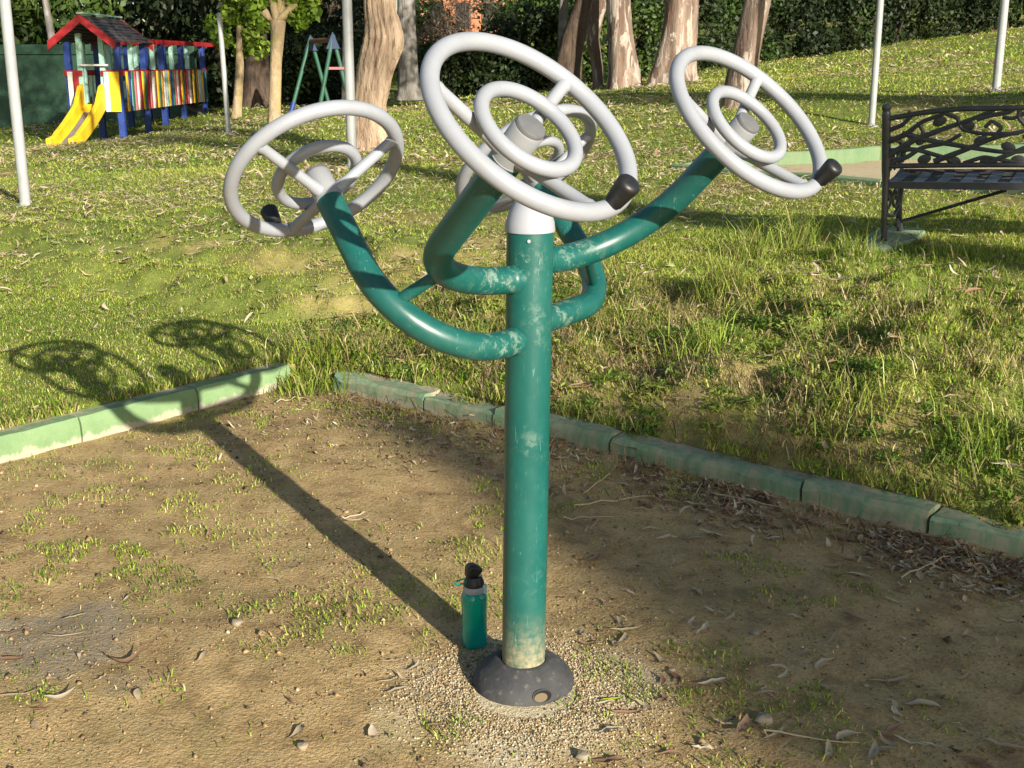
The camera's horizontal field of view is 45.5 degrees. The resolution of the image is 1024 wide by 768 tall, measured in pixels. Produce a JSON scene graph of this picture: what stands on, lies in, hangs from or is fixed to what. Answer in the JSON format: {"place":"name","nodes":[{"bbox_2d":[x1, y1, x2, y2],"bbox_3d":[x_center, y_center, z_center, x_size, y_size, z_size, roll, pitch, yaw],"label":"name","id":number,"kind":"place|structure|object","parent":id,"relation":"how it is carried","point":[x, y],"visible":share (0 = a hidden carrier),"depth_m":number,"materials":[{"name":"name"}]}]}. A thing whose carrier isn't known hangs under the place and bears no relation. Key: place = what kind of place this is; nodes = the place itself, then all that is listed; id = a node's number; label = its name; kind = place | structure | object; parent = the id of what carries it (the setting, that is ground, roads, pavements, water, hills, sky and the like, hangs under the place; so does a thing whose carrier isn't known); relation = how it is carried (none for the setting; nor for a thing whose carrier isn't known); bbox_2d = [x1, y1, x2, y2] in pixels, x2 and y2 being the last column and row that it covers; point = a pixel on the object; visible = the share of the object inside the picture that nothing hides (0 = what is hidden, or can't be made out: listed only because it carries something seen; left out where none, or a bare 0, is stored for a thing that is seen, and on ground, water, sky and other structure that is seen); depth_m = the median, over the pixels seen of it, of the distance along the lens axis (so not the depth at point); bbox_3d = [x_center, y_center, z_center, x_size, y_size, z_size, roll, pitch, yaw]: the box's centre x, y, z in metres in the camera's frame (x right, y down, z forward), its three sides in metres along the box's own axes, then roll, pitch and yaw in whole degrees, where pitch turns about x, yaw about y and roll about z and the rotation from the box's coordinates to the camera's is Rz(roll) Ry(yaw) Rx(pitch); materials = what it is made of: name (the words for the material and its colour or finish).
{"place":"outdoors","nodes":[
{"label":"outdoors","id":0,"kind":"place"},
{"bbox_2d":[0,8,1023,767],"bbox_3d":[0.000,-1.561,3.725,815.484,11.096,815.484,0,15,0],"label":"ground","id":1,"kind":"structure","parent":0,"point":[222,678],"depth_m":4.01,"materials":[{"name":"soil"}]},
{"bbox_2d":[0,655,26,659],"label":"dry leaf","id":2,"kind":"object","parent":1,"relation":"on","point":[10,658],"visible":1,"depth_m":3.28,"materials":[{"name":"brown plant"}]},
{"bbox_2d":[0,0,30,206],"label":"metal pole","id":3,"kind":"object","parent":1,"relation":"on","point":[14,97],"visible":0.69,"depth_m":11.74,"materials":[{"name":"metal"}]},
{"bbox_2d":[0,689,37,695],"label":"dry leaf","id":4,"kind":"object","parent":1,"relation":"on","point":[12,694],"visible":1,"depth_m":3.08,"materials":[{"name":"brown plant"}]},
{"bbox_2d":[0,414,80,463],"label":"kerb stone","id":5,"kind":"object","parent":1,"relation":"on","point":[34,438],"visible":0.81,"depth_m":4.99,"materials":[{"name":"green paint"}]},
{"bbox_2d":[42,0,56,43],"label":"dark tree","id":6,"kind":"object","parent":1,"relation":"on","point":[48,21],"visible":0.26,"depth_m":33.02,"materials":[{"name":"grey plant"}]},
{"bbox_2d":[44,687,74,698],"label":"dry leaf","id":7,"kind":"object","parent":1,"relation":"on","point":[62,695],"visible":1,"depth_m":3.06,"materials":[{"name":"brown plant"}]},
{"bbox_2d":[0,0,127,43],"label":"dark tree","id":8,"kind":"object","parent":1,"relation":"on","point":[28,22],"visible":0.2,"depth_m":34.06,"materials":[{"name":"green plant"}]},
{"bbox_2d":[48,630,87,636],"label":"dry leaf","id":9,"kind":"object","parent":1,"relation":"on","point":[67,634],"visible":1,"depth_m":3.40,"materials":[{"name":"brown plant"}]},
{"bbox_2d":[0,44,198,126],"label":"garden wall","id":10,"kind":"structure","parent":1,"relation":"on","point":[42,86],"depth_m":32.42,"materials":[{"name":"paint"}]},
{"bbox_2d":[108,646,142,662],"bbox_3d":[-1.022,0.723,3.232,0.095,0.036,0.030,-7,15,-40],"label":"dry leaf","id":11,"kind":"object","parent":1,"relation":"on","point":[130,658],"visible":1,"depth_m":3.24,"materials":[{"name":"brown plant"}]},
{"bbox_2d":[68,385,197,441],"bbox_3d":[-1.663,0.162,5.398,0.104,0.191,0.596,11,19,37],"label":"kerb stone","id":12,"kind":"object","parent":1,"relation":"on","point":[118,416],"visible":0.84,"depth_m":5.34,"materials":[{"name":"green paint"}]},
{"bbox_2d":[133,687,140,700],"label":"stone","id":13,"kind":"object","parent":1,"relation":"on","point":[137,692],"visible":0.97,"depth_m":3.07,"materials":[{"name":"brown stone"}]},
{"bbox_2d":[46,12,228,145],"bbox_3d":[-8.097,-7.056,28.722,2.194,2.910,12.057,0,15,0],"label":"playhouse","id":14,"kind":"object","parent":1,"relation":"on","point":[147,90],"visible":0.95,"depth_m":25.59,"materials":[{"name":"blue paint"}]},
{"bbox_2d":[78,0,213,62],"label":"dark tree","id":15,"kind":"object","parent":1,"relation":"on","point":[152,26],"visible":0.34,"depth_m":36.44,"materials":[{"name":"green plant"}]},
{"bbox_2d":[146,0,289,107],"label":"dark tree","id":16,"kind":"object","parent":1,"relation":"on","point":[214,77],"visible":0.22,"depth_m":34.67,"materials":[{"name":"green plant"}]},
{"bbox_2d":[217,12,233,133],"bbox_3d":[-4.680,-5.019,19.926,0.176,2.011,0.176,0,15,0],"label":"metal pole","id":17,"kind":"object","parent":1,"relation":"on","point":[223,72],"visible":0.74,"depth_m":19.88,"materials":[{"name":"metal"}]},
{"bbox_2d":[202,0,269,117],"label":"leafy tree","id":18,"kind":"object","parent":1,"relation":"on","point":[244,29],"visible":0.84,"depth_m":27.26,"materials":[{"name":"green plant"}]},
{"bbox_2d":[231,618,243,626],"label":"stone","id":19,"kind":"object","parent":1,"relation":"on","point":[236,622],"visible":1,"depth_m":3.42,"materials":[{"name":"white stone"}]},
{"bbox_2d":[184,362,290,409],"bbox_3d":[-1.302,0.046,5.843,0.106,0.190,0.557,11,19,37],"label":"kerb stone","id":20,"kind":"object","parent":1,"relation":"on","point":[227,388],"visible":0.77,"depth_m":5.78,"materials":[{"name":"green paint"}]},
{"bbox_2d":[230,4,269,107],"bbox_3d":[-6.589,-11.098,30.270,6.086,8.286,5.544,0,15,0],"label":"eucalyptus tree","id":21,"kind":"object","parent":1,"relation":"on","point":[256,83],"visible":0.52,"depth_m":30.27,"materials":[{"name":"brown plant"}]},
{"bbox_2d":[245,0,322,123],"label":"pollarded tree","id":22,"kind":"object","parent":1,"relation":"on","point":[301,16],"visible":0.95,"depth_m":20.08,"materials":[{"name":"green plant"}]},
{"bbox_2d":[287,723,304,737],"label":"dry leaf","id":23,"kind":"object","parent":1,"relation":"on","point":[298,728],"visible":1,"depth_m":2.91,"materials":[{"name":"brown plant"}]},
{"bbox_2d":[231,0,364,78],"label":"dark tree","id":24,"kind":"object","parent":1,"relation":"on","point":[332,21],"visible":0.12,"depth_m":36.98,"materials":[{"name":"green plant"}]},
{"bbox_2d":[234,22,364,106],"bbox_3d":[-5.850,-8.658,34.046,3.772,2.803,2.338,0,15,0],"label":"bush","id":25,"kind":"object","parent":1,"relation":"on","point":[309,89],"visible":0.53,"depth_m":33.74,"materials":[{"name":"green plant"}]},
{"bbox_2d":[296,742,308,750],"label":"stone","id":26,"kind":"object","parent":1,"relation":"on","point":[301,746],"visible":1,"depth_m":2.85,"materials":[{"name":"grey stone"}]},
{"bbox_2d":[289,32,344,111],"bbox_3d":[-4.188,-6.684,26.407,1.050,1.768,1.744,-7,16,-24],"label":"swing frame","id":27,"kind":"object","parent":1,"relation":"on","point":[331,41],"visible":0.77,"depth_m":26.27,"materials":[{"name":"paint"}]},
{"bbox_2d":[288,0,364,28],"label":"bare bush","id":28,"kind":"object","parent":1,"relation":"on","point":[331,6],"visible":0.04,"depth_m":43.70,"materials":[{"name":"brown plant"}]},
{"bbox_2d":[341,41,344,99],"bbox_3d":[-3.944,-8.541,28.781,0.334,4.009,0.189,0,15,0],"label":"eucalyptus tree","id":29,"kind":"object","parent":1,"relation":"on","point":[342,94],"visible":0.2,"depth_m":29.09,"materials":[{"name":"grey plant"}]},
{"bbox_2d":[342,0,356,167],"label":"metal pole","id":30,"kind":"object","parent":1,"relation":"on","point":[347,19],"visible":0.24,"depth_m":13.35,"materials":[{"name":"metal"}]},
{"bbox_2d":[368,725,376,737],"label":"stone","id":31,"kind":"object","parent":1,"relation":"on","point":[372,731],"visible":1,"depth_m":2.91,"materials":[{"name":"white stone"}]},
{"bbox_2d":[355,0,403,151],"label":"eucalyptus tree","id":32,"kind":"object","parent":1,"relation":"on","point":[381,47],"visible":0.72,"depth_m":15.15,"materials":[{"name":"beige plant"}]},
{"bbox_2d":[333,370,439,410],"bbox_3d":[-0.599,0.069,5.789,0.597,0.180,0.140,12,19,39],"label":"kerb stone","id":33,"kind":"object","parent":1,"relation":"on","point":[392,390],"visible":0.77,"depth_m":5.72,"materials":[{"name":"green paint"}]},
{"bbox_2d":[396,0,422,99],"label":"eucalyptus tree","id":34,"kind":"object","parent":1,"relation":"on","point":[409,88],"visible":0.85,"depth_m":26.43,"materials":[{"name":"grey plant"}]},
{"bbox_2d":[396,0,450,65],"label":"bush","id":35,"kind":"object","parent":1,"relation":"on","point":[420,11],"visible":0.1,"depth_m":42.53,"materials":[{"name":"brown plant"}]},
{"bbox_2d":[416,5,453,73],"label":"bare bush","id":36,"kind":"object","parent":1,"relation":"on","point":[425,36],"visible":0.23,"depth_m":40.09,"materials":[{"name":"brown plant"}]},
{"bbox_2d":[424,392,497,424],"bbox_3d":[-0.205,0.158,5.470,0.408,0.170,0.130,12,19,38],"label":"kerb stone","id":37,"kind":"object","parent":1,"relation":"on","point":[460,409],"visible":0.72,"depth_m":5.43,"materials":[{"name":"green paint"}]},
{"bbox_2d":[416,0,509,67],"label":"bare bush","id":38,"kind":"object","parent":1,"relation":"on","point":[450,29],"visible":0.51,"depth_m":41.68,"materials":[{"name":"brown plant"}]},
{"bbox_2d":[420,0,515,42],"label":"orange house","id":39,"kind":"structure","parent":1,"relation":"on","point":[476,22],"depth_m":55.51,"materials":[{"name":"brick"}]},
{"bbox_2d":[454,1,470,27],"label":"window","id":40,"kind":"structure","parent":39,"relation":"in","point":[456,2],"depth_m":55.47,"materials":[{"name":"brown paint"}]},
{"bbox_2d":[396,29,542,97],"bbox_3d":[-0.963,-7.380,28.792,3.505,1.963,2.141,0,15,0],"label":"bush","id":41,"kind":"object","parent":1,"relation":"on","point":[471,72],"visible":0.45,"depth_m":28.32,"materials":[{"name":"green plant"}]},
{"bbox_2d":[454,563,486,648],"bbox_3d":[-0.113,0.602,3.322,0.089,0.240,0.068,-5,16,-19],"label":"water bottle","id":42,"kind":"object","parent":1,"relation":"on","point":[474,614],"visible":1,"depth_m":3.30,"materials":[{"name":"teal plastic"}]},
{"bbox_2d":[473,0,536,33],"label":"bush","id":43,"kind":"object","parent":1,"relation":"on","point":[500,5],"visible":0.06,"depth_m":43.94,"materials":[{"name":"brown plant"}]},
{"bbox_2d":[0,15,1023,767],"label":"grass","id":44,"kind":"structure","parent":1,"relation":"on","point":[782,239],"depth_m":6.41,"materials":[{"name":"plant"}]},
{"bbox_2d":[0,24,1023,767],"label":"leaf litter","id":45,"kind":"object","parent":1,"relation":"on","point":[952,560],"visible":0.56,"depth_m":9.25,"materials":[{"name":"brown plant"}]},
{"bbox_2d":[0,391,1023,767],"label":"soil crumbs","id":46,"kind":"object","parent":1,"relation":"on","point":[508,721],"visible":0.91,"depth_m":3.20,"materials":[{"name":"brown soil"}]},
{"bbox_2d":[23,0,1023,43],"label":"woodland","id":47,"kind":"object","parent":1,"relation":"on","point":[955,5],"visible":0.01,"depth_m":60.20,"materials":[{"name":"green plant"}]},
{"bbox_2d":[223,32,841,706],"bbox_3d":[0.037,0.006,2.946,1.218,1.623,1.382,-11,19,-37],"label":"fitness station","id":48,"kind":"object","parent":1,"relation":"on","point":[543,202],"visible":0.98,"depth_m":2.80,"materials":[{"name":"green metal"}]},
{"bbox_2d":[500,0,574,54],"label":"bush","id":49,"kind":"object","parent":1,"relation":"on","point":[532,2],"visible":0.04,"depth_m":40.49,"materials":[{"name":"green plant"}]},
{"bbox_2d":[493,406,625,451],"bbox_3d":[0.193,0.233,5.144,0.608,0.196,0.136,12,19,39],"label":"kerb stone","id":50,"kind":"object","parent":1,"relation":"on","point":[593,435],"visible":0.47,"depth_m":5.01,"materials":[{"name":"green paint"}]},
{"bbox_2d":[557,0,567,54],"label":"eucalyptus tree","id":51,"kind":"object","parent":1,"relation":"on","point":[563,12],"visible":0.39,"depth_m":27.90,"materials":[{"name":"grey plant"}]},
{"bbox_2d":[548,0,591,89],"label":"eucalyptus tree","id":52,"kind":"object","parent":1,"relation":"on","point":[570,51],"visible":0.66,"depth_m":27.36,"materials":[{"name":"brown plant"}]},
{"bbox_2d":[481,0,664,89],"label":"bush","id":53,"kind":"object","parent":1,"relation":"on","point":[548,20],"visible":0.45,"depth_m":28.96,"materials":[{"name":"green plant"}]},
{"bbox_2d":[575,750,589,760],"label":"stone","id":54,"kind":"object","parent":1,"relation":"on","point":[581,755],"visible":1,"depth_m":2.81,"materials":[{"name":"grey stone"}]},
{"bbox_2d":[586,0,605,88],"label":"eucalyptus tree","id":55,"kind":"object","parent":1,"relation":"on","point":[596,16],"visible":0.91,"depth_m":25.89,"materials":[{"name":"brown plant"}]},
{"bbox_2d":[591,756,625,762],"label":"dry leaf","id":56,"kind":"object","parent":1,"relation":"on","point":[607,760],"visible":1,"depth_m":2.80,"materials":[{"name":"brown plant"}]},
{"bbox_2d":[597,726,625,733],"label":"dry leaf","id":57,"kind":"object","parent":1,"relation":"on","point":[606,729],"visible":1,"depth_m":2.92,"materials":[{"name":"beige plant"}]},
{"bbox_2d":[574,495,653,505],"bbox_3d":[0.372,0.420,4.430,0.320,0.016,0.009,-6,16,-20],"label":"dry twig","id":58,"kind":"object","parent":1,"relation":"on","point":[610,500],"visible":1,"depth_m":4.42,"materials":[{"name":"wood"}]},
{"bbox_2d":[605,0,642,89],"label":"eucalyptus tree","id":59,"kind":"object","parent":1,"relation":"on","point":[623,68],"visible":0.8,"depth_m":24.65,"materials":[{"name":"beige plant"}]},
{"bbox_2d":[609,708,643,713],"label":"dry leaf","id":60,"kind":"object","parent":1,"relation":"on","point":[625,711],"visible":1,"depth_m":3.00,"materials":[{"name":"brown plant"}]},
{"bbox_2d":[610,624,643,630],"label":"dry leaf","id":61,"kind":"object","parent":1,"relation":"on","point":[626,628],"visible":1,"depth_m":3.43,"materials":[{"name":"brown plant"}]},
{"bbox_2d":[252,259,1023,606],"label":"straw","id":62,"kind":"object","parent":1,"relation":"on","point":[730,377],"visible":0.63,"depth_m":5.30,"materials":[{"name":"beige plant"}]},
{"bbox_2d":[634,699,650,709],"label":"dry leaf","id":63,"kind":"object","parent":1,"relation":"on","point":[648,706],"visible":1,"depth_m":3.04,"materials":[{"name":"brown plant"}]},
{"bbox_2d":[298,275,1023,529],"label":"creeping weeds","id":64,"kind":"object","parent":1,"relation":"on","point":[658,387],"visible":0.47,"depth_m":5.22,"materials":[{"name":"green plant"}]},
{"bbox_2d":[645,0,698,86],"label":"eucalyptus tree","id":65,"kind":"object","parent":1,"relation":"on","point":[679,33],"visible":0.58,"depth_m":24.48,"materials":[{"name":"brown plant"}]},
{"bbox_2d":[659,750,687,757],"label":"dry leaf","id":66,"kind":"object","parent":1,"relation":"on","point":[674,752],"visible":1,"depth_m":2.83,"materials":[{"name":"brown plant"}]},
{"bbox_2d":[668,670,680,682],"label":"dry leaf","id":67,"kind":"object","parent":1,"relation":"on","point":[676,676],"visible":1,"depth_m":3.17,"materials":[{"name":"brown plant"}]},
{"bbox_2d":[610,432,812,500],"bbox_3d":[0.752,0.354,4.690,0.830,0.191,0.143,12,19,39],"label":"kerb stone","id":68,"kind":"object","parent":1,"relation":"on","point":[782,483],"visible":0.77,"depth_m":4.62,"materials":[{"name":"green paint"}]},
{"bbox_2d":[699,677,725,683],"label":"dry leaf","id":69,"kind":"object","parent":1,"relation":"on","point":[711,680],"visible":1,"depth_m":3.14,"materials":[{"name":"grey plant"}]},
{"bbox_2d":[631,0,797,75],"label":"hedge","id":70,"kind":"object","parent":1,"relation":"on","point":[721,38],"visible":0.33,"depth_m":31.71,"materials":[{"name":"green plant"}]},
{"bbox_2d":[699,0,743,36],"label":"bush","id":71,"kind":"object","parent":1,"relation":"on","point":[737,8],"visible":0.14,"depth_m":47.42,"materials":[{"name":"green plant"}]},
{"bbox_2d":[737,714,749,731],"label":"dry leaf","id":72,"kind":"object","parent":1,"relation":"on","point":[746,719],"visible":1,"depth_m":2.94,"materials":[{"name":"brown plant"}]},
{"bbox_2d":[719,0,770,108],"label":"eucalyptus tree","id":73,"kind":"object","parent":1,"relation":"on","point":[748,41],"visible":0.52,"depth_m":16.80,"materials":[{"name":"brown plant"}]},
{"bbox_2d":[714,493,787,507],"bbox_3d":[0.862,0.421,4.402,0.280,0.011,0.011,9,17,31],"label":"dry twig","id":74,"kind":"object","parent":1,"relation":"on","point":[747,499],"visible":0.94,"depth_m":4.41,"materials":[{"name":"wood"}]},
{"bbox_2d":[754,712,772,725],"bbox_3d":[0.613,0.814,2.963,0.044,0.030,0.046,5,16,20],"label":"stone","id":75,"kind":"object","parent":1,"relation":"on","point":[761,718],"visible":0.94,"depth_m":2.95,"materials":[{"name":"grey stone"}]},
{"bbox_2d":[764,725,784,737],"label":"dry leaf","id":76,"kind":"object","parent":1,"relation":"on","point":[775,733],"visible":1,"depth_m":2.90,"materials":[{"name":"brown plant"}]},
{"bbox_2d":[670,164,881,186],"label":"kerb","id":77,"kind":"structure","parent":1,"relation":"on","point":[866,180],"depth_m":10.37,"materials":[{"name":"green paint"}]},
{"bbox_2d":[682,146,880,165],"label":"kerb","id":78,"kind":"structure","parent":1,"relation":"on","point":[856,154],"depth_m":11.77,"materials":[{"name":"green paint"}]},
{"bbox_2d":[764,729,858,742],"bbox_3d":[0.705,0.832,2.877,0.221,0.012,0.010,5,16,18],"label":"dry twig","id":79,"kind":"object","parent":1,"relation":"on","point":[770,730],"visible":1,"depth_m":2.88,"materials":[{"name":"wood"}]},
{"bbox_2d":[814,657,834,669],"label":"dry leaf","id":80,"kind":"object","parent":1,"relation":"on","point":[820,662],"visible":1,"depth_m":3.23,"materials":[{"name":"grey plant"}]},
{"bbox_2d":[825,739,832,756],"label":"dry leaf","id":81,"kind":"object","parent":1,"relation":"on","point":[828,746],"visible":1,"depth_m":2.84,"materials":[{"name":"grey plant"}]},
{"bbox_2d":[836,729,859,739],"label":"dry leaf","id":82,"kind":"object","parent":1,"relation":"on","point":[842,734],"visible":1,"depth_m":2.89,"materials":[{"name":"brown plant"}]},
{"bbox_2d":[764,0,949,59],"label":"hedge","id":83,"kind":"object","parent":1,"relation":"on","point":[843,11],"visible":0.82,"depth_m":34.55,"materials":[{"name":"green plant"}]},
{"bbox_2d":[802,475,940,532],"bbox_3d":[1.252,0.462,4.284,0.455,0.196,0.139,12,19,38],"label":"kerb stone","id":84,"kind":"object","parent":1,"relation":"on","point":[854,499],"visible":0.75,"depth_m":4.23,"materials":[{"name":"green paint"}]},
{"bbox_2d":[868,740,878,758],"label":"dry leaf","id":85,"kind":"object","parent":1,"relation":"on","point":[874,749],"visible":1,"depth_m":2.82,"materials":[{"name":"grey plant"}]},
{"bbox_2d":[864,0,883,126],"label":"metal pole","id":86,"kind":"object","parent":1,"relation":"on","point":[876,59],"visible":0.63,"depth_m":15.05,"materials":[{"name":"metal"}]},
{"bbox_2d":[867,746,896,750],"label":"dry leaf","id":87,"kind":"object","parent":1,"relation":"on","point":[886,747],"visible":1,"depth_m":2.83,"materials":[{"name":"grey plant"}]},
{"bbox_2d":[868,672,912,681],"bbox_3d":[0.985,0.762,3.153,0.130,0.009,0.026,-5,5,-14],"label":"dry leaf","id":88,"kind":"object","parent":1,"relation":"on","point":[895,679],"visible":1,"depth_m":3.15,"materials":[{"name":"grey plant"}]},
{"bbox_2d":[880,732,901,744],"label":"dry leaf","id":89,"kind":"object","parent":1,"relation":"on","point":[884,740],"visible":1,"depth_m":2.86,"materials":[{"name":"grey plant"}]},
{"bbox_2d":[863,226,924,251],"bbox_3d":[2.377,-0.857,7.646,0.309,0.173,0.834,8,17,29],"label":"concrete footing","id":90,"kind":"object","parent":1,"relation":"on","point":[905,238],"visible":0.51,"depth_m":7.57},
{"bbox_2d":[881,103,1023,241],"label":"park bench","id":91,"kind":"object","parent":90,"relation":"on","point":[1000,180],"visible":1,"depth_m":7.17,"materials":[{"name":"paint"}]},
{"bbox_2d":[886,722,905,731],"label":"dry leaf","id":92,"kind":"object","parent":1,"relation":"on","point":[893,727],"visible":1,"depth_m":2.92,"materials":[{"name":"brown plant"}]},
{"bbox_2d":[905,699,939,705],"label":"dry leaf","id":93,"kind":"object","parent":1,"relation":"on","point":[922,701],"visible":1,"depth_m":3.02,"materials":[{"name":"brown plant"}]},
{"bbox_2d":[901,555,950,577],"bbox_3d":[1.307,0.572,3.849,0.261,0.017,0.008,-11,18,-36],"label":"dry twig","id":94,"kind":"object","parent":1,"relation":"on","point":[905,574],"visible":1,"depth_m":3.83,"materials":[{"name":"wood"}]},
{"bbox_2d":[880,144,1023,159],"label":"kerb","id":95,"kind":"structure","parent":1,"relation":"on","point":[944,150],"depth_m":11.37,"materials":[{"name":"green paint"}]},
{"bbox_2d":[916,0,1023,38],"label":"hedge","id":96,"kind":"object","parent":1,"relation":"on","point":[977,10],"visible":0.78,"depth_m":36.28,"materials":[{"name":"green plant"}]},
{"bbox_2d":[925,189,1023,195],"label":"kerb","id":97,"kind":"structure","parent":1,"relation":"on","point":[988,192],"depth_m":9.31,"materials":[{"name":"green paint"}]},
{"bbox_2d":[956,754,992,767],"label":"dry leaf","id":98,"kind":"object","parent":1,"relation":"on","point":[978,759],"visible":1,"depth_m":2.79,"materials":[{"name":"brown plant"}]},
{"bbox_2d":[929,506,1023,557],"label":"kerb stone","id":99,"kind":"object","parent":1,"relation":"on","point":[985,533],"visible":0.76,"depth_m":4.00,"materials":[{"name":"green paint"}]},
{"bbox_2d":[987,0,1008,91],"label":"metal pole","id":100,"kind":"object","parent":1,"relation":"on","point":[1000,43],"visible":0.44,"depth_m":16.00,"materials":[{"name":"metal"}]},
{"bbox_2d":[983,737,1023,748],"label":"dry leaf","id":101,"kind":"object","parent":1,"relation":"on","point":[1005,744],"visible":1,"depth_m":2.85,"materials":[{"name":"grey plant"}]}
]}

